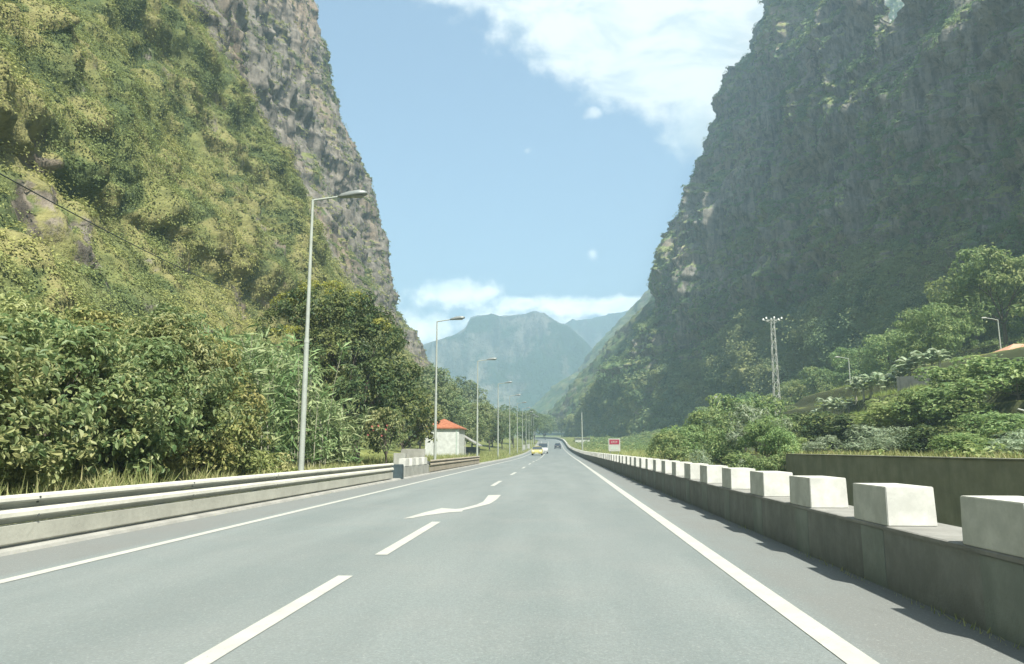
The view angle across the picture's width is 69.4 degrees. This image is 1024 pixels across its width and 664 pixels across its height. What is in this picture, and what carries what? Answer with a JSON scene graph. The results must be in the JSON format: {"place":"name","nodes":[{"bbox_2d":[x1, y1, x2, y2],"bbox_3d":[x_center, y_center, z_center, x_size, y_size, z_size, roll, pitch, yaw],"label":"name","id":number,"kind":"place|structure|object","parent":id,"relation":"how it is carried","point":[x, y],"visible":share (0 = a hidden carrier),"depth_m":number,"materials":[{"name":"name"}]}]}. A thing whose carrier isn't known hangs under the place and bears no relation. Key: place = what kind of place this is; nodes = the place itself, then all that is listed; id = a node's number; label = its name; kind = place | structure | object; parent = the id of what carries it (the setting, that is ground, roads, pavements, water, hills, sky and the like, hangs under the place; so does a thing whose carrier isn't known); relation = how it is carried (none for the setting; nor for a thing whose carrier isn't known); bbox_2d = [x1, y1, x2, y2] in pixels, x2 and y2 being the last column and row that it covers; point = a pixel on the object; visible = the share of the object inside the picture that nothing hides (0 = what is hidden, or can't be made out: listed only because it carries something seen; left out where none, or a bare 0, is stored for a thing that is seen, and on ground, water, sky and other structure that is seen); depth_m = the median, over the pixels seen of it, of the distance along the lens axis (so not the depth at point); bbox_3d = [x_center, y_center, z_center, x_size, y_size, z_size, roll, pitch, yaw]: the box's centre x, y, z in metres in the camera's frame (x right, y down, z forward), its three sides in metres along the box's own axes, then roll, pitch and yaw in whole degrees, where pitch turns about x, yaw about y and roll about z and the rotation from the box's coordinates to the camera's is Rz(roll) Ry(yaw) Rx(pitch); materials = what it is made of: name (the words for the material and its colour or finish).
{"place":"outdoors","nodes":[
{"label":"outdoors","id":0,"kind":"place"},
{"bbox_2d":[0,0,439,448],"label":"cliff","id":1,"kind":"structure","parent":0,"point":[49,219],"depth_m":81.62,"materials":[{"name":"grey stone"}]},
{"bbox_2d":[0,173,268,303],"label":"power cable","id":2,"kind":"object","parent":1,"relation":"on","point":[108,231],"visible":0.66,"depth_m":37.03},
{"bbox_2d":[0,0,438,449],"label":"scrub","id":3,"kind":"object","parent":1,"relation":"on","point":[332,262],"visible":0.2,"depth_m":72.94,"materials":[{"name":"green plant"}]},
{"bbox_2d":[423,311,592,431],"bbox_3d":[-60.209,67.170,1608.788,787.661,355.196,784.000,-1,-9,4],"label":"mountain","id":4,"kind":"structure","parent":0,"point":[537,354],"depth_m":1419.47,"materials":[{"name":"stone"}]},
{"bbox_2d":[0,439,1023,663],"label":"road","id":5,"kind":"structure","parent":0,"point":[557,556],"depth_m":6.58,"materials":[{"name":"grey asphalt"}]},
{"bbox_2d":[0,441,879,663],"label":"road markings","id":6,"kind":"structure","parent":5,"relation":"on","point":[839,647],"depth_m":6.51,"materials":[{"name":"paint"}]},
{"bbox_2d":[3,338,1023,486],"bbox_3d":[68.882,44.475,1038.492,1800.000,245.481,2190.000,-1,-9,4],"label":"ground","id":7,"kind":"structure","parent":0,"point":[1007,404],"depth_m":83.37,"materials":[{"name":"green plant"}]},
{"bbox_2d":[0,431,75,494],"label":"bush","id":8,"kind":"object","parent":7,"relation":"on","point":[21,471],"visible":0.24,"depth_m":11.74,"materials":[{"name":"green plant"}]},
{"bbox_2d":[0,332,97,493],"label":"broadleaf shrub","id":9,"kind":"object","parent":7,"relation":"on","point":[17,450],"visible":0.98,"depth_m":11.50,"materials":[{"name":"green plant"}]},
{"bbox_2d":[0,291,100,435],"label":"broadleaf shrub","id":10,"kind":"object","parent":7,"relation":"on","point":[24,305],"visible":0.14,"depth_m":21.32,"materials":[{"name":"green plant"}]},
{"bbox_2d":[0,310,132,484],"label":"broadleaf shrub","id":11,"kind":"object","parent":7,"relation":"on","point":[69,362],"visible":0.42,"depth_m":13.87,"materials":[{"name":"green plant"}]},
{"bbox_2d":[44,303,133,476],"bbox_3d":[-14.614,1.990,25.509,6.550,6.629,5.187,-1,-9,4],"label":"broadleaf shrub","id":12,"kind":"object","parent":7,"relation":"on","point":[81,318],"visible":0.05,"depth_m":26.86,"materials":[{"name":"green plant"}]},
{"bbox_2d":[20,334,215,488],"bbox_3d":[-8.488,1.850,15.473,3.991,3.842,3.282,-3,-9,17],"label":"broadleaf shrub","id":13,"kind":"object","parent":7,"relation":"on","point":[145,411],"visible":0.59,"depth_m":14.91,"materials":[{"name":"green plant"}]},
{"bbox_2d":[96,432,187,482],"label":"bush","id":14,"kind":"object","parent":7,"relation":"on","point":[112,458],"visible":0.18,"depth_m":15.77,"materials":[{"name":"green plant"}]},
{"bbox_2d":[73,303,243,474],"bbox_3d":[-8.673,1.568,17.680,3.610,5.089,4.385,6,-11,-34],"label":"broadleaf shrub","id":15,"kind":"object","parent":7,"relation":"on","point":[160,323],"visible":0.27,"depth_m":18.06,"materials":[{"name":"green plant"}]},
{"bbox_2d":[0,458,388,525],"bbox_3d":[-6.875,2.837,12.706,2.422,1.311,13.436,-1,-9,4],"label":"grass","id":16,"kind":"structure","parent":7,"relation":"on","point":[109,482],"depth_m":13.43,"materials":[{"name":"green plant"}]},
{"bbox_2d":[93,318,298,479],"bbox_3d":[-10.267,2.228,24.795,6.213,5.404,6.032,-1,-9,4],"label":"giant cane","id":17,"kind":"object","parent":7,"relation":"on","point":[255,367],"visible":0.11,"depth_m":24.41,"materials":[{"name":"green plant"}]},
{"bbox_2d":[0,463,393,546],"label":"guardrail","id":18,"kind":"object","parent":7,"relation":"on","point":[18,509],"visible":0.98,"depth_m":11.89,"materials":[{"name":"metal"}]},
{"bbox_2d":[124,315,272,476],"bbox_3d":[-8.820,2.018,20.212,4.104,4.994,3.492,-6,-11,32],"label":"broadleaf shrub","id":19,"kind":"object","parent":7,"relation":"on","point":[250,428],"visible":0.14,"depth_m":20.09,"materials":[{"name":"green plant"}]},
{"bbox_2d":[163,411,244,474],"bbox_3d":[-7.949,3.120,18.753,3.236,2.373,2.380,-9,-13,45],"label":"bush","id":20,"kind":"object","parent":7,"relation":"on","point":[219,438],"visible":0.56,"depth_m":18.26,"materials":[{"name":"green plant"}]},
{"bbox_2d":[202,330,300,470],"bbox_3d":[-13.269,3.328,34.193,7.597,6.770,5.800,-1,-9,4],"label":"broadleaf shrub","id":21,"kind":"object","parent":7,"relation":"on","point":[244,339],"visible":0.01,"depth_m":33.58,"materials":[{"name":"green plant"}]},
{"bbox_2d":[232,449,298,474],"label":"bush","id":22,"kind":"object","parent":7,"relation":"on","point":[272,464],"visible":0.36,"depth_m":22.13,"materials":[{"name":"green plant"}]},
{"bbox_2d":[0,441,538,556],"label":"kerb","id":23,"kind":"structure","parent":7,"relation":"on","point":[39,544],"depth_m":12.28,"materials":[{"name":"concrete"}]},
{"bbox_2d":[427,456,479,471],"bbox_3d":[-3.509,8.643,48.590,0.401,0.795,23.200,-1,-9,4],"label":"guardrail","id":24,"kind":"object","parent":23,"relation":"on","point":[439,464],"visible":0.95,"depth_m":44.35,"materials":[{"name":"metal"}]},
{"bbox_2d":[202,328,352,472],"bbox_3d":[-10.060,2.699,29.353,6.643,5.899,7.165,-1,-9,4],"label":"giant cane","id":25,"kind":"object","parent":7,"relation":"on","point":[290,424],"visible":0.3,"depth_m":29.16,"materials":[{"name":"green plant"}]},
{"bbox_2d":[298,190,367,484],"bbox_3d":[-5.637,0.257,23.302,1.877,9.867,0.340,0,-9,2],"label":"street lamp","id":26,"kind":"object","parent":7,"relation":"on","point":[356,194],"visible":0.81,"depth_m":23.27,"materials":[{"name":"metal"}]},
{"bbox_2d":[291,391,375,466],"bbox_3d":[-8.759,4.384,33.260,4.398,3.788,4.781,-6,-11,32],"label":"giant cane","id":27,"kind":"object","parent":7,"relation":"on","point":[340,425],"visible":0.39,"depth_m":32.97,"materials":[{"name":"green plant"}]},
{"bbox_2d":[253,278,431,464],"bbox_3d":[-9.408,2.443,42.307,10.068,11.114,9.028,-4,-10,26],"label":"dense tree","id":28,"kind":"object","parent":7,"relation":"on","point":[375,368],"visible":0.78,"depth_m":41.14,"materials":[{"name":"green plant"}]},
{"bbox_2d":[363,407,406,463],"bbox_3d":[-6.297,5.530,37.392,2.264,3.493,2.742,4,-10,-24],"label":"leafy tree","id":29,"kind":"object","parent":7,"relation":"on","point":[379,423],"visible":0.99,"depth_m":37.48,"materials":[{"name":"green plant"}]},
{"bbox_2d":[361,385,442,448],"bbox_3d":[-8.038,6.559,52.541,6.536,6.509,4.836,-1,-9,4],"label":"leafy tree","id":30,"kind":"object","parent":7,"relation":"on","point":[421,429],"visible":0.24,"depth_m":52.03,"materials":[{"name":"green plant"}]},
{"bbox_2d":[279,447,527,469],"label":"grass","id":31,"kind":"structure","parent":7,"relation":"on","point":[492,453],"depth_m":72.58,"materials":[{"name":"green plant"}]},
{"bbox_2d":[401,449,424,457],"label":"concrete block","id":32,"kind":"structure","parent":7,"relation":"on","point":[414,453],"depth_m":44.28,"materials":[{"name":"concrete"}]},
{"bbox_2d":[404,464,428,476],"bbox_3d":[-4.486,6.442,34.037,0.300,0.600,5.900,-1,-9,4],"label":"concrete barrier","id":33,"kind":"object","parent":7,"relation":"on","point":[416,470],"depth_m":33.72,"materials":[{"name":"concrete"}]},
{"bbox_2d":[397,394,445,448],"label":"leafy tree","id":34,"kind":"object","parent":7,"relation":"on","point":[431,416],"visible":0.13,"depth_m":96.55,"materials":[{"name":"green plant"}]},
{"bbox_2d":[415,363,456,399],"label":"leafy tree","id":35,"kind":"object","parent":7,"relation":"on","point":[430,377],"visible":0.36,"depth_m":141.49,"materials":[{"name":"green plant"}]},
{"bbox_2d":[426,382,463,423],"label":"leafy tree","id":36,"kind":"object","parent":7,"relation":"on","point":[446,403],"visible":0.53,"depth_m":103.24,"materials":[{"name":"green plant"}]},
{"bbox_2d":[425,419,466,455],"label":"tiled hut","id":37,"kind":"object","parent":7,"relation":"on","point":[451,437],"visible":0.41,"depth_m":83.84,"materials":[{"name":"white paint"}]},
{"bbox_2d":[433,316,464,459],"bbox_3d":[-3.882,3.836,45.689,1.860,9.780,0.337,-1,-9,6],"label":"street lamp","id":38,"kind":"object","parent":7,"relation":"on","point":[435,403],"visible":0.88,"depth_m":45.74,"materials":[{"name":"metal"}]},
{"bbox_2d":[450,413,488,444],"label":"leafy tree","id":39,"kind":"object","parent":7,"relation":"on","point":[468,432],"visible":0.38,"depth_m":106.61,"materials":[{"name":"green plant"}]},
{"bbox_2d":[451,375,489,407],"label":"leafy tree","id":40,"kind":"object","parent":7,"relation":"on","point":[471,390],"visible":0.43,"depth_m":231.49,"materials":[{"name":"green plant"}]},
{"bbox_2d":[462,400,494,440],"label":"leafy tree","id":41,"kind":"object","parent":7,"relation":"on","point":[482,411],"visible":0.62,"depth_m":123.71,"materials":[{"name":"green plant"}]},
{"bbox_2d":[472,416,503,449],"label":"leafy tree","id":42,"kind":"object","parent":7,"relation":"on","point":[492,439],"visible":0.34,"depth_m":144.50,"materials":[{"name":"green plant"}]},
{"bbox_2d":[491,412,519,447],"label":"leafy tree","id":43,"kind":"object","parent":7,"relation":"on","point":[504,424],"visible":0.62,"depth_m":163.16,"materials":[{"name":"green plant"}]},
{"bbox_2d":[499,408,526,448],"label":"leafy tree","id":44,"kind":"object","parent":7,"relation":"on","point":[515,425],"visible":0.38,"depth_m":188.34,"materials":[{"name":"green plant"}]},
{"bbox_2d":[499,404,530,443],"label":"leafy tree","id":45,"kind":"object","parent":7,"relation":"on","point":[513,409],"visible":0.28,"depth_m":249.16,"materials":[{"name":"green plant"}]},
{"bbox_2d":[516,421,534,444],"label":"leafy tree","id":46,"kind":"object","parent":7,"relation":"on","point":[528,435],"visible":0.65,"depth_m":217.31,"materials":[{"name":"green plant"}]},
{"bbox_2d":[525,408,544,443],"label":"leafy tree","id":47,"kind":"object","parent":7,"relation":"on","point":[535,421],"visible":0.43,"depth_m":259.10,"materials":[{"name":"green plant"}]},
{"bbox_2d":[567,439,716,464],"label":"grass","id":48,"kind":"structure","parent":7,"relation":"on","point":[636,453],"depth_m":88.54,"materials":[{"name":"green plant"}]},
{"bbox_2d":[645,429,690,461],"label":"rounded shrub","id":49,"kind":"object","parent":7,"relation":"on","point":[675,451],"visible":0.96,"depth_m":60.23,"materials":[{"name":"green plant"}]},
{"bbox_2d":[660,424,706,460],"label":"rounded shrub","id":50,"kind":"object","parent":7,"relation":"on","point":[689,432],"visible":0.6,"depth_m":63.72,"materials":[{"name":"green plant"}]},
{"bbox_2d":[685,449,715,464],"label":"feathery shrub","id":51,"kind":"object","parent":7,"relation":"on","point":[706,460],"visible":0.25,"depth_m":55.90,"materials":[{"name":"green plant"}]},
{"bbox_2d":[681,406,735,449],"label":"rounded shrub","id":52,"kind":"object","parent":7,"relation":"on","point":[695,417],"visible":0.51,"depth_m":70.03,"materials":[{"name":"green plant"}]},
{"bbox_2d":[699,428,747,465],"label":"rounded shrub","id":53,"kind":"object","parent":7,"relation":"on","point":[717,453],"visible":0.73,"depth_m":57.77,"materials":[{"name":"green plant"}]},
{"bbox_2d":[722,449,759,470],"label":"rounded shrub","id":54,"kind":"object","parent":7,"relation":"on","point":[739,456],"visible":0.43,"depth_m":45.78,"materials":[{"name":"green plant"}]},
{"bbox_2d":[695,393,787,450],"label":"rounded shrub","id":55,"kind":"object","parent":7,"relation":"on","point":[729,404],"visible":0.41,"depth_m":81.34,"materials":[{"name":"green plant"}]},
{"bbox_2d":[725,400,796,453],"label":"feathery shrub","id":56,"kind":"object","parent":7,"relation":"on","point":[745,418],"visible":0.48,"depth_m":55.84,"materials":[{"name":"green plant"}]},
{"bbox_2d":[745,453,785,471],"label":"rounded shrub","id":57,"kind":"object","parent":7,"relation":"on","point":[772,464],"visible":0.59,"depth_m":43.68,"materials":[{"name":"green plant"}]},
{"bbox_2d":[736,416,797,457],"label":"rounded shrub","id":58,"kind":"object","parent":7,"relation":"on","point":[758,429],"visible":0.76,"depth_m":47.27,"materials":[{"name":"green plant"}]},
{"bbox_2d":[762,316,781,414],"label":"lattice pylon","id":59,"kind":"object","parent":7,"relation":"on","point":[772,342],"visible":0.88,"depth_m":108.41,"materials":[{"name":"metal"}]},
{"bbox_2d":[535,437,1023,646],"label":"roadside wall","id":60,"kind":"structure","parent":7,"relation":"on","point":[946,569],"depth_m":6.59,"materials":[{"name":"concrete"}]},
{"bbox_2d":[672,462,691,475],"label":"white block","id":61,"kind":"structure","parent":60,"relation":"on","point":[677,468],"depth_m":18.88,"materials":[{"name":"paint"}]},
{"bbox_2d":[684,463,708,478],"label":"white block","id":62,"kind":"structure","parent":60,"relation":"on","point":[691,470],"depth_m":16.87,"materials":[{"name":"paint"}]},
{"bbox_2d":[700,465,727,482],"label":"white block","id":63,"kind":"structure","parent":60,"relation":"on","point":[710,473],"depth_m":14.84,"materials":[{"name":"paint"}]},
{"bbox_2d":[722,468,754,488],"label":"white block","id":64,"kind":"structure","parent":60,"relation":"on","point":[735,478],"depth_m":12.75,"materials":[{"name":"paint"}]},
{"bbox_2d":[750,471,792,496],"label":"white block","id":65,"kind":"structure","parent":60,"relation":"on","point":[769,483],"depth_m":10.71,"materials":[{"name":"paint"}]},
{"bbox_2d":[789,476,848,507],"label":"white block","id":66,"kind":"structure","parent":60,"relation":"on","point":[819,491],"depth_m":8.68,"materials":[{"name":"paint"}]},
{"bbox_2d":[853,483,937,525],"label":"white block","id":67,"kind":"structure","parent":60,"relation":"on","point":[892,504],"depth_m":6.64,"materials":[{"name":"paint"}]},
{"bbox_2d":[960,496,1023,557],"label":"white block","id":68,"kind":"structure","parent":60,"relation":"on","point":[994,523],"depth_m":4.99,"materials":[{"name":"paint"}]},
{"bbox_2d":[757,427,802,458],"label":"rounded shrub","id":69,"kind":"object","parent":7,"relation":"on","point":[776,435],"visible":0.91,"depth_m":45.12,"materials":[{"name":"green plant"}]},
{"bbox_2d":[760,414,801,445],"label":"rounded shrub","id":70,"kind":"object","parent":7,"relation":"on","point":[785,416],"visible":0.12,"depth_m":63.52,"materials":[{"name":"green plant"}]},
{"bbox_2d":[760,379,814,409],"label":"spreading tree","id":71,"kind":"object","parent":7,"relation":"on","point":[790,386],"visible":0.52,"depth_m":168.92,"materials":[{"name":"green plant"}]},
{"bbox_2d":[573,334,1023,457],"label":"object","id":72,"kind":"object","parent":7,"relation":"on","point":[638,442],"visible":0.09,"depth_m":117.43,"materials":[{"name":"green plant"}]},
{"bbox_2d":[776,411,840,451],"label":"rounded shrub","id":73,"kind":"object","parent":7,"relation":"on","point":[799,417],"visible":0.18,"depth_m":64.44,"materials":[{"name":"green plant"}]},
{"bbox_2d":[597,464,1020,648],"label":"grass","id":74,"kind":"structure","parent":7,"relation":"on","point":[987,632],"depth_m":5.73,"materials":[{"name":"green plant"}]},
{"bbox_2d":[797,366,840,396],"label":"spreading tree","id":75,"kind":"object","parent":7,"relation":"on","point":[821,377],"visible":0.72,"depth_m":160.20,"materials":[{"name":"green plant"}]},
{"bbox_2d":[800,435,843,452],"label":"feathery shrub","id":76,"kind":"object","parent":7,"relation":"on","point":[817,445],"visible":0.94,"depth_m":48.11,"materials":[{"name":"green plant"}]},
{"bbox_2d":[794,412,872,450],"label":"rounded shrub","id":77,"kind":"object","parent":7,"relation":"on","point":[814,421],"visible":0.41,"depth_m":59.93,"materials":[{"name":"green plant"}]},
{"bbox_2d":[815,414,893,452],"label":"rounded shrub","id":78,"kind":"object","parent":7,"relation":"on","point":[838,422],"visible":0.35,"depth_m":57.02,"materials":[{"name":"green plant"}]},
{"bbox_2d":[828,347,896,387],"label":"spreading tree","id":79,"kind":"object","parent":7,"relation":"on","point":[839,376],"visible":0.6,"depth_m":145.24,"materials":[{"name":"green plant"}]},
{"bbox_2d":[775,366,965,449],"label":"grass","id":80,"kind":"structure","parent":7,"relation":"on","point":[877,394],"depth_m":75.40,"materials":[{"name":"green plant"}]},
{"bbox_2d":[842,424,917,451],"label":"feathery shrub","id":81,"kind":"object","parent":7,"relation":"on","point":[856,444],"visible":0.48,"depth_m":47.35,"materials":[{"name":"green plant"}]},
{"bbox_2d":[738,446,1023,458],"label":"grass","id":82,"kind":"structure","parent":7,"relation":"on","point":[1005,454],"depth_m":32.33,"materials":[{"name":"green plant"}]},
{"bbox_2d":[859,327,921,375],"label":"spreading tree","id":83,"kind":"object","parent":7,"relation":"on","point":[873,357],"visible":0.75,"depth_m":126.18,"materials":[{"name":"green plant"}]},
{"bbox_2d":[862,425,934,452],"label":"feathery shrub","id":84,"kind":"object","parent":7,"relation":"on","point":[892,443],"visible":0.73,"depth_m":41.85,"materials":[{"name":"green plant"}]},
{"bbox_2d":[786,454,1023,526],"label":"river wall","id":85,"kind":"structure","parent":7,"relation":"on","point":[950,481],"depth_m":25.69,"materials":[{"name":"concrete"}]},
{"bbox_2d":[896,375,931,392],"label":"terrace wall","id":86,"kind":"structure","parent":7,"relation":"on","point":[904,381],"depth_m":70.89,"materials":[{"name":"concrete"}]},
{"bbox_2d":[846,391,994,434],"bbox_3d":[29.186,6.206,53.378,7.391,3.682,9.616,3,-9,-17],"label":"rounded shrub","id":87,"kind":"object","parent":7,"relation":"on","point":[891,407],"visible":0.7,"depth_m":52.83,"materials":[{"name":"green plant"}]},
{"bbox_2d":[897,424,966,453],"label":"rounded shrub","id":88,"kind":"object","parent":7,"relation":"on","point":[922,430],"visible":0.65,"depth_m":40.24,"materials":[{"name":"green plant"}]},
{"bbox_2d":[892,302,983,359],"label":"spreading tree","id":89,"kind":"object","parent":7,"relation":"on","point":[938,338],"visible":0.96,"depth_m":90.86,"materials":[{"name":"green plant"}]},
{"bbox_2d":[879,387,1003,433],"bbox_3d":[30.342,5.653,51.792,7.074,4.000,7.785,1,-9,-7],"label":"rounded shrub","id":90,"kind":"object","parent":7,"relation":"on","point":[965,406],"visible":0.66,"depth_m":50.53,"materials":[{"name":"green plant"}]},
{"bbox_2d":[926,432,995,455],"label":"rounded shrub","id":91,"kind":"object","parent":7,"relation":"on","point":[957,439],"visible":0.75,"depth_m":31.78,"materials":[{"name":"green plant"}]},
{"bbox_2d":[905,366,1023,402],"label":"rounded shrub","id":92,"kind":"object","parent":7,"relation":"on","point":[938,372],"visible":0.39,"depth_m":54.00,"materials":[{"name":"green plant"}]},
{"bbox_2d":[922,242,1023,347],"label":"spreading tree","id":93,"kind":"object","parent":7,"relation":"on","point":[999,276],"visible":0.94,"depth_m":95.41,"materials":[{"name":"green plant"}]},
{"bbox_2d":[929,287,1023,344],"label":"spreading tree","id":94,"kind":"object","parent":7,"relation":"on","point":[988,330],"visible":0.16,"depth_m":107.97,"materials":[{"name":"green plant"}]},
{"bbox_2d":[940,354,1023,400],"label":"rounded shrub","id":95,"kind":"object","parent":7,"relation":"on","point":[1000,371],"visible":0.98,"depth_m":49.80,"materials":[{"name":"green plant"}]},
{"bbox_2d":[948,409,1023,445],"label":"rounded shrub","id":96,"kind":"object","parent":7,"relation":"on","point":[1008,420],"visible":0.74,"depth_m":43.27,"materials":[{"name":"green plant"}]},
{"bbox_2d":[984,429,1023,454],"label":"feathery shrub","id":97,"kind":"object","parent":7,"relation":"on","point":[1009,443],"visible":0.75,"depth_m":28.29,"materials":[{"name":"green plant"}]},
{"bbox_2d":[314,0,764,343],"label":"sky","id":98,"kind":"structure","parent":0,"point":[520,156],"materials":[{"name":"blue"}]},
{"bbox_2d":[527,289,651,414],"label":"hillside","id":99,"kind":"structure","parent":0,"point":[552,396],"depth_m":942.86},
{"bbox_2d":[565,311,626,346],"bbox_3d":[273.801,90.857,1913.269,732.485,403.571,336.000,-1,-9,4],"label":"mountain","id":100,"kind":"structure","parent":0,"point":[592,332],"depth_m":1990.40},
{"bbox_2d":[548,295,654,429],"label":"hillside","id":101,"kind":"structure","parent":0,"point":[566,404],"depth_m":522.05,"materials":[{"name":"green plant"}]},
{"bbox_2d":[565,0,1023,436],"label":"cliff","id":102,"kind":"structure","parent":0,"point":[849,29],"depth_m":228.97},
{"bbox_2d":[562,0,1023,437],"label":"scrub","id":103,"kind":"object","parent":102,"relation":"on","point":[928,35],"visible":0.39,"depth_m":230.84,"materials":[{"name":"green plant"}]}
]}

